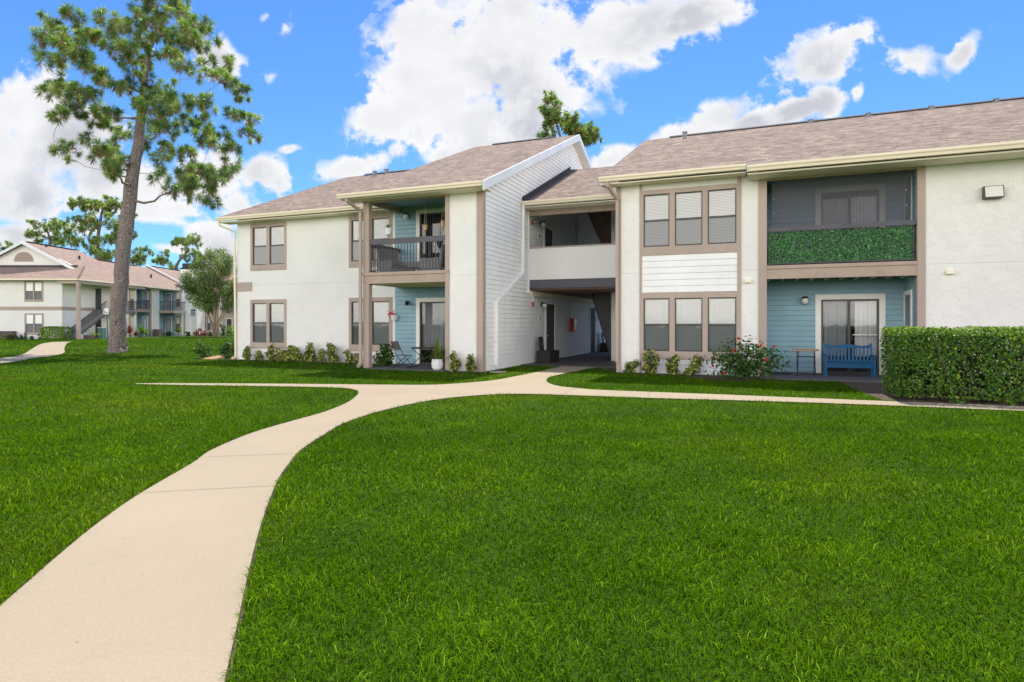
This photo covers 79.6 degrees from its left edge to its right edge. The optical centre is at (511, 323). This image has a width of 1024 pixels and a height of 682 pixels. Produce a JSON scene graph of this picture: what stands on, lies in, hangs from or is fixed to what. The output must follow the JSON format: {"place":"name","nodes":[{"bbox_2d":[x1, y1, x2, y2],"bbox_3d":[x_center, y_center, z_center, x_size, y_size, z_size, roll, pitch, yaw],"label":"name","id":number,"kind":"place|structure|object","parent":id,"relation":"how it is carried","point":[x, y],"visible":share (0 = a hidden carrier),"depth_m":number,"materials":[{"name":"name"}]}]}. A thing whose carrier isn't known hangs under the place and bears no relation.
{"place":"outdoors","nodes":[
{"label":"outdoors","id":0,"kind":"place"},
{"bbox_2d":[0,342,68,362],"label":"path","id":1,"kind":"structure","parent":0,"point":[48,349],"depth_m":31.23,"materials":[{"name":"beige concrete"}]},
{"bbox_2d":[364,364,447,371],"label":"patio","id":2,"kind":"structure","parent":0,"point":[425,367],"depth_m":20.27,"materials":[{"name":"grey concrete"}]},
{"bbox_2d":[390,341,411,367],"bbox_3d":[-3.653,1.013,20.404,0.639,0.876,0.422,0,0,22],"label":"folding chair","id":3,"kind":"object","parent":2,"relation":"on","point":[395,345],"visible":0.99,"depth_m":20.42,"materials":[{"name":"black metal"}]},
{"bbox_2d":[408,347,435,366],"bbox_3d":[-2.845,1.114,20.186,1.055,0.678,0.660,0,0,22],"label":"bistro table","id":4,"kind":"object","parent":2,"relation":"on","point":[413,348],"visible":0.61,"depth_m":20.00,"materials":[{"name":"black metal"}]},
{"bbox_2d":[413,336,449,369],"bbox_3d":[-2.423,0.904,19.359,1.763,1.077,1.786,0,0,22],"label":"potted plant","id":5,"kind":"object","parent":2,"relation":"on","point":[437,363],"visible":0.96,"depth_m":19.21,"materials":[{"name":"green plant"}]},
{"bbox_2d":[3,367,1014,681],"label":"bare soil edge","id":6,"kind":"object","parent":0,"point":[233,649],"visible":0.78,"depth_m":5.15,"materials":[{"name":"brown soil"}]},
{"bbox_2d":[0,335,1023,681],"bbox_3d":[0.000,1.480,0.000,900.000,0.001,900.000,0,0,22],"label":"lawn","id":7,"kind":"structure","parent":0,"point":[370,653],"depth_m":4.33,"materials":[{"name":"green plant"}]},
{"bbox_2d":[0,240,14,251],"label":"pine tree","id":8,"kind":"object","parent":7,"relation":"on","point":[7,243],"visible":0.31,"depth_m":87.69,"materials":[{"name":"green plant"}]},
{"bbox_2d":[2,331,16,339],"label":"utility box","id":9,"kind":"object","parent":7,"relation":"on","point":[6,333],"visible":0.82,"depth_m":57.50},
{"bbox_2d":[23,217,75,246],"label":"pine tree","id":10,"kind":"object","parent":7,"relation":"on","point":[55,238],"visible":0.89,"depth_m":91.59,"materials":[{"name":"green plant"}]},
{"bbox_2d":[39,326,72,339],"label":"box hedge","id":11,"kind":"object","parent":7,"relation":"on","point":[49,331],"visible":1,"depth_m":56.39,"materials":[{"name":"green plant"}]},
{"bbox_2d":[83,335,95,338],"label":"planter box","id":12,"kind":"object","parent":7,"relation":"on","point":[87,336],"visible":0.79,"depth_m":58.25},
{"bbox_2d":[61,194,137,258],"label":"pine tree","id":13,"kind":"object","parent":7,"relation":"on","point":[108,205],"visible":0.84,"depth_m":83.08,"materials":[{"name":"green plant"}]},
{"bbox_2d":[97,327,106,338],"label":"utility cabinet","id":14,"kind":"object","parent":7,"relation":"on","point":[101,330],"visible":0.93,"depth_m":61.25,"materials":[{"name":"teal metal"}]},
{"bbox_2d":[94,234,114,261],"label":"pine tree","id":15,"kind":"object","parent":7,"relation":"on","point":[103,257],"visible":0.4,"depth_m":89.47,"materials":[{"name":"green plant"}]},
{"bbox_2d":[103,308,108,345],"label":"pet sign","id":16,"kind":"object","parent":7,"relation":"on","point":[106,311],"visible":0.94,"depth_m":40.57,"materials":[{"name":"white plastic"}]},
{"bbox_2d":[0,241,236,339],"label":"neighbour building","id":17,"kind":"structure","parent":7,"relation":"on","point":[42,285],"depth_m":60.80,"materials":[{"name":"white paint"}]},
{"bbox_2d":[24,281,42,301],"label":"window","id":18,"kind":"structure","parent":17,"relation":"in","point":[33,290],"depth_m":58.03,"materials":[{"name":"grey glass"}]},
{"bbox_2d":[25,313,43,334],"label":"window","id":19,"kind":"structure","parent":17,"relation":"in","point":[33,321],"depth_m":58.03,"materials":[{"name":"grey glass"}]},
{"bbox_2d":[95,320,100,337],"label":"entry door","id":20,"kind":"structure","parent":17,"relation":"in","point":[98,324],"depth_m":62.63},
{"bbox_2d":[95,289,100,309],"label":"entry door","id":21,"kind":"structure","parent":17,"relation":"in","point":[97,291],"depth_m":62.63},
{"bbox_2d":[142,291,147,308],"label":"sliding door","id":22,"kind":"structure","parent":17,"relation":"in","point":[144,293],"depth_m":69.73,"materials":[{"name":"white paint"}]},
{"bbox_2d":[142,316,147,336],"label":"sliding door","id":23,"kind":"structure","parent":17,"relation":"in","point":[144,318],"depth_m":69.73,"materials":[{"name":"white paint"}]},
{"bbox_2d":[165,293,171,309],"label":"sliding door","id":24,"kind":"structure","parent":17,"relation":"in","point":[168,296],"depth_m":74.44,"materials":[{"name":"white paint"}]},
{"bbox_2d":[165,317,171,335],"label":"sliding door","id":25,"kind":"structure","parent":17,"relation":"in","point":[168,320],"depth_m":74.44,"materials":[{"name":"white paint"}]},
{"bbox_2d":[176,316,180,327],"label":"window","id":26,"kind":"structure","parent":17,"relation":"in","point":[178,318],"depth_m":74.73,"materials":[{"name":"grey glass"}]},
{"bbox_2d":[176,291,180,306],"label":"window","id":27,"kind":"structure","parent":17,"relation":"in","point":[178,294],"depth_m":74.73,"materials":[{"name":"grey glass"}]},
{"bbox_2d":[207,316,210,330],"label":"window","id":28,"kind":"structure","parent":17,"relation":"in","point":[208,321],"depth_m":80.94,"materials":[{"name":"grey glass"}]},
{"bbox_2d":[226,318,232,334],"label":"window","id":29,"kind":"structure","parent":17,"relation":"in","point":[229,321],"depth_m":81.36,"materials":[{"name":"white paint"}]},
{"bbox_2d":[127,325,133,337],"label":"cordyline","id":30,"kind":"object","parent":7,"relation":"on","point":[129,329],"visible":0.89,"depth_m":64.46,"materials":[{"name":"red plant"}]},
{"bbox_2d":[138,325,146,336],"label":"fan plant","id":31,"kind":"object","parent":7,"relation":"on","point":[141,328],"visible":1,"depth_m":66.39,"materials":[{"name":"green plant"}]},
{"bbox_2d":[27,0,263,352],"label":"pine tree","id":32,"kind":"object","parent":7,"relation":"on","point":[114,160],"visible":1,"depth_m":30.91,"materials":[{"name":"green plant"}]},
{"bbox_2d":[152,329,161,335],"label":"air conditioner","id":33,"kind":"object","parent":7,"relation":"on","point":[156,332],"visible":1,"depth_m":69.14,"materials":[{"name":"metal"}]},
{"bbox_2d":[130,232,204,269],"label":"pine tree","id":34,"kind":"object","parent":7,"relation":"on","point":[139,258],"visible":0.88,"depth_m":95.36,"materials":[{"name":"green plant"}]},
{"bbox_2d":[175,324,182,335],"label":"fan plant","id":35,"kind":"object","parent":7,"relation":"on","point":[177,329],"visible":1,"depth_m":72.96,"materials":[{"name":"green plant"}]},
{"bbox_2d":[193,328,201,335],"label":"shrub","id":36,"kind":"object","parent":7,"relation":"on","point":[197,332],"visible":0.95,"depth_m":71.91,"materials":[{"name":"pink plant"}]},
{"bbox_2d":[200,330,207,335],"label":"shrub","id":37,"kind":"object","parent":7,"relation":"on","point":[205,333],"visible":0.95,"depth_m":71.87,"materials":[{"name":"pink plant"}]},
{"bbox_2d":[176,246,236,336],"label":"broadleaf tree","id":38,"kind":"object","parent":7,"relation":"on","point":[205,289],"visible":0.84,"depth_m":67.09,"materials":[{"name":"green plant"}]},
{"bbox_2d":[219,323,226,335],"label":"shrub","id":39,"kind":"object","parent":7,"relation":"on","point":[223,333],"visible":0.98,"depth_m":71.85,"materials":[{"name":"green plant"}]},
{"bbox_2d":[227,325,233,335],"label":"shrub","id":40,"kind":"object","parent":7,"relation":"on","point":[230,332],"visible":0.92,"depth_m":71.82,"materials":[{"name":"green plant"}]},
{"bbox_2d":[205,357,376,366],"bbox_3d":[-9.043,1.471,24.122,10.515,0.001,2.072,0,0,30],"label":"mulch bed","id":41,"kind":"object","parent":7,"relation":"on","point":[236,359],"visible":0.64,"depth_m":23.91,"materials":[{"name":"soil"}]},
{"bbox_2d":[194,340,212,357],"bbox_3d":[-13.171,1.102,26.288,0.887,0.810,0.653,0,0,22],"label":"broadleaf shrub","id":42,"kind":"object","parent":41,"relation":"on","point":[204,351],"visible":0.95,"depth_m":26.14,"materials":[{"name":"green plant"}]},
{"bbox_2d":[201,355,235,358],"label":"straw mulch","id":43,"kind":"object","parent":41,"relation":"on","point":[217,357],"visible":0.54,"depth_m":25.79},
{"bbox_2d":[219,340,233,358],"bbox_3d":[-11.933,1.100,25.700,0.694,0.812,0.495,0,0,39],"label":"broadleaf shrub","id":44,"kind":"object","parent":41,"relation":"on","point":[225,351],"visible":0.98,"depth_m":25.62,"materials":[{"name":"green plant"}]},
{"bbox_2d":[226,340,233,354],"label":"broadleaf shrub","id":45,"kind":"object","parent":41,"relation":"on","point":[232,350],"visible":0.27,"depth_m":26.99,"materials":[{"name":"green plant"}]},
{"bbox_2d":[241,345,251,359],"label":"croton shrub","id":46,"kind":"object","parent":41,"relation":"on","point":[247,350],"visible":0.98,"depth_m":24.72,"materials":[{"name":"green plant"}]},
{"bbox_2d":[254,350,264,360],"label":"croton shrub","id":47,"kind":"object","parent":41,"relation":"on","point":[260,356],"visible":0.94,"depth_m":24.46,"materials":[{"name":"green plant"}]},
{"bbox_2d":[265,343,276,360],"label":"croton shrub","id":48,"kind":"object","parent":41,"relation":"on","point":[270,355],"visible":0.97,"depth_m":24.22,"materials":[{"name":"green plant"}]},
{"bbox_2d":[275,347,284,360],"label":"croton shrub","id":49,"kind":"object","parent":41,"relation":"on","point":[279,354],"visible":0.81,"depth_m":24.09,"materials":[{"name":"green plant"}]},
{"bbox_2d":[282,345,293,360],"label":"croton shrub","id":50,"kind":"object","parent":41,"relation":"on","point":[286,355],"visible":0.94,"depth_m":23.87,"materials":[{"name":"green plant"}]},
{"bbox_2d":[290,346,303,361],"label":"croton shrub","id":51,"kind":"object","parent":41,"relation":"on","point":[297,356],"visible":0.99,"depth_m":23.73,"materials":[{"name":"green plant"}]},
{"bbox_2d":[303,342,316,361],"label":"croton shrub","id":52,"kind":"object","parent":41,"relation":"on","point":[309,355],"visible":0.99,"depth_m":23.52,"materials":[{"name":"green plant"}]},
{"bbox_2d":[316,348,326,362],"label":"croton shrub","id":53,"kind":"object","parent":41,"relation":"on","point":[321,358],"visible":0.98,"depth_m":23.25,"materials":[{"name":"green plant"}]},
{"bbox_2d":[325,342,339,362],"bbox_3d":[-6.776,1.098,23.189,0.590,0.839,0.377,0,0,29],"label":"croton shrub","id":54,"kind":"object","parent":41,"relation":"on","point":[331,354],"visible":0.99,"depth_m":23.12,"materials":[{"name":"green plant"}]},
{"bbox_2d":[342,349,354,362],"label":"croton shrub","id":55,"kind":"object","parent":41,"relation":"on","point":[350,359],"visible":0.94,"depth_m":22.75,"materials":[{"name":"green plant"}]},
{"bbox_2d":[353,352,362,363],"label":"croton shrub","id":56,"kind":"object","parent":41,"relation":"on","point":[356,356],"visible":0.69,"depth_m":22.33,"materials":[{"name":"green plant"}]},
{"bbox_2d":[372,344,394,366],"bbox_3d":[-4.305,1.101,20.878,0.813,0.861,0.700,0,0,22],"label":"broadleaf shrub","id":57,"kind":"object","parent":7,"relation":"on","point":[385,358],"visible":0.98,"depth_m":20.76,"materials":[{"name":"green plant"}]},
{"bbox_2d":[444,371,482,372],"bbox_3d":[-1.499,1.471,18.779,1.350,0.001,0.500,0,0,22],"label":"mulch bed","id":58,"kind":"object","parent":7,"relation":"on","point":[466,372],"visible":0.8,"depth_m":18.52,"materials":[{"name":"soil"}]},
{"bbox_2d":[449,350,460,371],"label":"croton shrub","id":59,"kind":"object","parent":58,"relation":"on","point":[455,364],"visible":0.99,"depth_m":18.89,"materials":[{"name":"green plant"}]},
{"bbox_2d":[465,353,476,371],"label":"croton shrub","id":60,"kind":"object","parent":58,"relation":"on","point":[470,364],"visible":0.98,"depth_m":18.59,"materials":[{"name":"green plant"}]},
{"bbox_2d":[536,90,604,148],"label":"pine tree","id":61,"kind":"object","parent":7,"relation":"on","point":[587,132],"visible":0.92,"depth_m":54.46,"materials":[{"name":"green plant"}]},
{"bbox_2d":[596,367,615,370],"bbox_3d":[3.184,1.471,19.961,0.950,0.001,1.400,0,0,22],"label":"mulch bed","id":62,"kind":"object","parent":7,"relation":"on","point":[608,368],"visible":0.5,"depth_m":20.17,"materials":[{"name":"soil"}]},
{"bbox_2d":[215,96,1023,382],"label":"apartment building","id":63,"kind":"structure","parent":7,"relation":"on","point":[660,246],"depth_m":18.61,"materials":[{"name":"white paint"}]},
{"bbox_2d":[250,222,285,270],"bbox_3d":[-9.724,-3.110,25.050,1.840,1.900,0.634,0,0,22],"label":"window","id":64,"kind":"structure","parent":63,"relation":"in","point":[272,237],"depth_m":24.78,"materials":[{"name":"grey glass"}]},
{"bbox_2d":[250,299,285,348],"bbox_3d":[-9.724,0.010,25.050,1.840,1.980,0.634,0,0,22],"label":"window","id":65,"kind":"structure","parent":63,"relation":"in","point":[269,323],"depth_m":24.78,"materials":[{"name":"grey glass"}]},
{"bbox_2d":[349,213,392,267],"bbox_3d":[-5.176,-3.095,23.212,1.930,1.930,0.634,0,0,22],"label":"window","id":66,"kind":"structure","parent":63,"relation":"in","point":[379,221],"depth_m":23.15,"materials":[{"name":"grey glass"}]},
{"bbox_2d":[349,297,392,351],"bbox_3d":[-5.176,0.025,23.212,1.930,2.010,0.634,0,0,22],"label":"window","id":67,"kind":"structure","parent":63,"relation":"in","point":[382,326],"depth_m":22.90,"materials":[{"name":"beige paint"}]},
{"bbox_2d":[384,213,392,236],"bbox_3d":[-4.127,-3.480,20.488,0.301,1.200,0.282,0,0,22],"label":"hanging pot","id":68,"kind":"object","parent":63,"relation":"hanging from","point":[388,230],"visible":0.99,"depth_m":20.41,"materials":[{"name":"white ceramic"}]},
{"bbox_2d":[387,310,398,319],"bbox_3d":[-4.333,-0.312,22.362,0.398,0.383,0.393,0,0,-31],"label":"flower basket","id":69,"kind":"object","parent":63,"relation":"attached to","point":[394,316],"visible":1,"depth_m":22.26,"materials":[{"name":"white plant"}]},
{"bbox_2d":[376,248,410,271],"bbox_3d":[-4.074,-2.066,21.144,0.825,1.048,0.840,0,0,42],"label":"wicker armchair","id":70,"kind":"object","parent":63,"relation":"on","point":[390,261],"visible":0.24,"depth_m":21.06,"materials":[{"name":"grey wicker"}]},
{"bbox_2d":[405,261,419,270],"bbox_3d":[-3.311,-1.831,21.237,0.550,0.578,0.500,0,0,22],"label":"side table","id":71,"kind":"object","parent":63,"relation":"on","point":[412,265],"visible":0.16,"depth_m":21.00,"materials":[{"name":"grey wicker"}]},
{"bbox_2d":[421,199,428,235],"bbox_3d":[-2.833,-3.470,20.159,0.462,1.260,0.541,0,0,-18],"label":"hanging pot","id":72,"kind":"object","parent":63,"relation":"hanging from","point":[425,227],"visible":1,"depth_m":20.11,"materials":[{"name":"ceramic"}]},
{"bbox_2d":[416,208,444,270],"bbox_3d":[-2.134,-2.810,22.034,2.455,2.540,0.939,0,0,22],"label":"sliding door","id":73,"kind":"structure","parent":63,"relation":"in","point":[436,225],"depth_m":22.03,"materials":[{"name":"white paint"}]},
{"bbox_2d":[416,298,444,364],"bbox_3d":[-2.141,0.263,22.037,2.440,2.365,0.939,0,0,22],"label":"sliding door","id":74,"kind":"structure","parent":63,"relation":"in","point":[433,308],"depth_m":22.03,"materials":[{"name":"white paint"}]},
{"bbox_2d":[420,244,444,270],"bbox_3d":[-2.558,-2.066,20.416,0.825,1.048,0.840,0,0,7],"label":"wicker armchair","id":75,"kind":"object","parent":63,"relation":"on","point":[424,262],"visible":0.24,"depth_m":20.02,"materials":[{"name":"grey wicker"}]},
{"bbox_2d":[440,209,444,230],"bbox_3d":[-2.236,-3.535,19.794,0.258,1.090,0.265,0,0,-6],"label":"hanging pot","id":76,"kind":"object","parent":63,"relation":"hanging from","point":[442,221],"visible":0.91,"depth_m":19.74,"materials":[{"name":"ceramic"}]},
{"bbox_2d":[543,225,553,246],"bbox_3d":[1.478,-2.690,24.668,0.043,2.460,1.250,0,0,22],"label":"entry door","id":77,"kind":"structure","parent":63,"relation":"in","point":[548,232],"depth_m":24.63,"materials":[{"name":"white paint"}]},
{"bbox_2d":[545,300,555,349],"bbox_3d":[1.574,0.265,24.850,0.085,2.370,1.300,0,0,22],"label":"entry door","id":78,"kind":"structure","parent":63,"relation":"in","point":[550,311],"depth_m":24.86,"materials":[{"name":"white paint"}]},
{"bbox_2d":[570,318,576,331],"bbox_3d":[2.764,0.050,27.605,0.184,0.620,0.460,0,0,22],"label":"extinguisher cabinet","id":79,"kind":"object","parent":63,"relation":"attached to","point":[573,324],"visible":1,"depth_m":27.42,"materials":[{"name":"red metal"}]},
{"bbox_2d":[589,305,595,352],"bbox_3d":[4.106,0.255,31.118,0.085,2.390,1.220,0,0,22],"label":"entry door","id":80,"kind":"structure","parent":63,"relation":"in","point":[592,311],"depth_m":31.09,"materials":[{"name":"white paint"}]},
{"bbox_2d":[642,183,736,255],"bbox_3d":[5.238,-3.000,18.142,2.680,1.940,0.634,0,0,22],"label":"window","id":81,"kind":"structure","parent":63,"relation":"in","point":[697,219],"depth_m":17.94,"materials":[{"name":"white glass"}]},
{"bbox_2d":[642,291,736,360],"bbox_3d":[5.238,0.065,18.142,2.680,1.970,0.634,0,0,22],"label":"window","id":82,"kind":"structure","parent":63,"relation":"in","point":[686,325],"depth_m":17.92,"materials":[{"name":"grey glass"}]},
{"bbox_2d":[801,296,808,303],"bbox_3d":[8.546,-0.684,17.921,0.190,0.238,0.225,0,0,22],"label":"wall lamp","id":83,"kind":"object","parent":63,"relation":"attached to","point":[804,300],"visible":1,"depth_m":17.84,"materials":[{"name":"white glass"}]},
{"bbox_2d":[768,225,914,263],"bbox_3d":[8.777,-2.103,16.525,3.517,0.933,0.080,0,0,22],"label":"ivy screen","id":84,"kind":"object","parent":63,"relation":"attached to","point":[802,246],"visible":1,"depth_m":16.50,"materials":[{"name":"green plant"}]},
{"bbox_2d":[815,183,885,263],"bbox_3d":[9.837,-2.745,18.007,1.770,2.410,0.939,0,0,22],"label":"sliding door","id":85,"kind":"structure","parent":63,"relation":"in","point":[869,208],"depth_m":17.71,"materials":[{"name":"white paint"}]},
{"bbox_2d":[815,293,885,374],"bbox_3d":[9.837,0.292,18.007,1.770,2.285,0.939,0,0,22],"label":"sliding door","id":86,"kind":"structure","parent":63,"relation":"in","point":[855,319],"depth_m":17.76,"materials":[{"name":"white paint"}]},
{"bbox_2d":[903,290,911,333],"bbox_3d":[10.727,-0.110,16.633,0.050,1.580,0.960,0,0,22],"label":"window","id":87,"kind":"structure","parent":63,"relation":"in","point":[907,295],"depth_m":16.67,"materials":[{"name":"white paint"}]},
{"bbox_2d":[903,170,911,225],"bbox_3d":[10.727,-3.040,16.633,0.050,2.040,0.960,0,0,22],"label":"window","id":88,"kind":"structure","parent":63,"relation":"in","point":[907,180],"depth_m":16.67,"materials":[{"name":"grey glass"}]},
{"bbox_2d":[945,270,953,273],"bbox_3d":[11.008,-1.305,15.446,0.160,0.110,0.110,0,0,22],"label":"vent hood","id":89,"kind":"object","parent":63,"relation":"attached to","point":[949,271],"visible":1,"depth_m":15.42,"materials":[{"name":"beige metal"}]},
{"bbox_2d":[982,185,1004,198],"bbox_3d":[11.804,-3.230,15.068,0.400,0.300,0.194,0,0,22],"label":"floodlight","id":90,"kind":"object","parent":63,"relation":"attached to","point":[993,192],"visible":1,"depth_m":15.01,"materials":[{"name":"white metal"}]},
{"bbox_2d":[615,372,756,381],"bbox_3d":[4.650,1.471,17.049,4.050,0.001,1.900,0,0,22],"label":"mulch bed","id":91,"kind":"object","parent":7,"relation":"on","point":[720,378],"visible":0.62,"depth_m":16.80,"materials":[{"name":"soil"}]},
{"bbox_2d":[623,359,640,373],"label":"croton shrub","id":92,"kind":"object","parent":91,"relation":"on","point":[630,366],"visible":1,"depth_m":18.13,"materials":[{"name":"green plant"}]},
{"bbox_2d":[641,348,659,373],"bbox_3d":[4.044,1.081,17.969,0.583,0.846,0.423,0,0,22],"label":"croton shrub","id":93,"kind":"object","parent":91,"relation":"on","point":[649,367],"visible":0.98,"depth_m":17.90,"materials":[{"name":"green plant"}]},
{"bbox_2d":[665,354,680,374],"bbox_3d":[4.637,1.189,17.735,0.472,0.637,0.365,0,0,22],"label":"croton shrub","id":94,"kind":"object","parent":91,"relation":"on","point":[672,364],"visible":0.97,"depth_m":17.67,"materials":[{"name":"green plant"}]},
{"bbox_2d":[683,354,702,374],"bbox_3d":[5.155,1.183,17.521,0.577,0.647,0.358,0,0,22],"label":"croton shrub","id":95,"kind":"object","parent":91,"relation":"on","point":[690,369],"visible":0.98,"depth_m":17.44,"materials":[{"name":"green plant"}]},
{"bbox_2d":[699,335,791,379],"bbox_3d":[6.120,0.899,16.070,2.360,1.219,1.174,0,0,14],"label":"hibiscus","id":96,"kind":"object","parent":91,"relation":"on","point":[740,368],"visible":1,"depth_m":15.95,"materials":[{"name":"green plant"}]},
{"bbox_2d":[841,382,1023,405],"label":"mulch bed","id":97,"kind":"object","parent":7,"relation":"on","point":[877,390],"visible":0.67,"depth_m":12.25,"materials":[{"name":"soil"}]},
{"bbox_2d":[879,325,1023,403],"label":"clipped hedge","id":98,"kind":"object","parent":97,"relation":"on","point":[918,348],"visible":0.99,"depth_m":11.57,"materials":[{"name":"green plant"}]},
{"bbox_2d":[948,395,966,403],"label":"ground plant","id":99,"kind":"object","parent":97,"relation":"on","point":[955,400],"visible":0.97,"depth_m":11.27,"materials":[{"name":"green plant"}]},
{"bbox_2d":[994,395,1018,405],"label":"ground plant","id":100,"kind":"object","parent":97,"relation":"on","point":[1011,401],"visible":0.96,"depth_m":11.05,"materials":[{"name":"green plant"}]},
{"bbox_2d":[0,366,1023,681],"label":"path","id":101,"kind":"structure","parent":0,"point":[144,586],"depth_m":3.71,"materials":[{"name":"beige concrete"}]},
{"bbox_2d":[0,0,1023,272],"label":"sky","id":102,"kind":"structure","parent":0,"point":[341,88],"materials":[{"name":"blue"}]},
{"bbox_2d":[521,351,615,367],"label":"walkway floor","id":103,"kind":"structure","parent":0,"point":[600,359],"depth_m":23.57,"materials":[{"name":"grey concrete"}]},
{"bbox_2d":[537,337,559,362],"bbox_3d":[1.390,0.968,23.355,0.520,0.964,1.190,0,0,22],"label":"storage box","id":104,"kind":"object","parent":103,"relation":"on","point":[547,356],"visible":1,"depth_m":22.90,"materials":[{"name":"grey plastic"}]},
{"bbox_2d":[600,333,607,351],"bbox_3d":[5.015,0.958,32.433,0.540,0.984,0.940,0,0,22],"label":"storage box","id":105,"kind":"object","parent":103,"relation":"on","point":[603,346],"visible":0.69,"depth_m":32.06,"materials":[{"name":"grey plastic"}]},
{"bbox_2d":[759,372,920,382],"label":"patio","id":106,"kind":"structure","parent":0,"point":[837,377],"depth_m":16.39,"materials":[{"name":"grey concrete"}]},
{"bbox_2d":[793,349,818,376],"bbox_3d":[8.105,1.072,16.937,0.620,0.733,0.440,0,0,22],"label":"folding table","id":107,"kind":"object","parent":106,"relation":"on","point":[798,350],"visible":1,"depth_m":16.80,"materials":[{"name":"brown wood"}]},
{"bbox_2d":[822,343,876,378],"bbox_3d":[9.040,0.981,16.501,1.220,0.909,0.632,0,0,22],"label":"bench","id":108,"kind":"object","parent":106,"relation":"on","point":[837,363],"visible":1,"depth_m":16.60,"materials":[{"name":"blue paint"}]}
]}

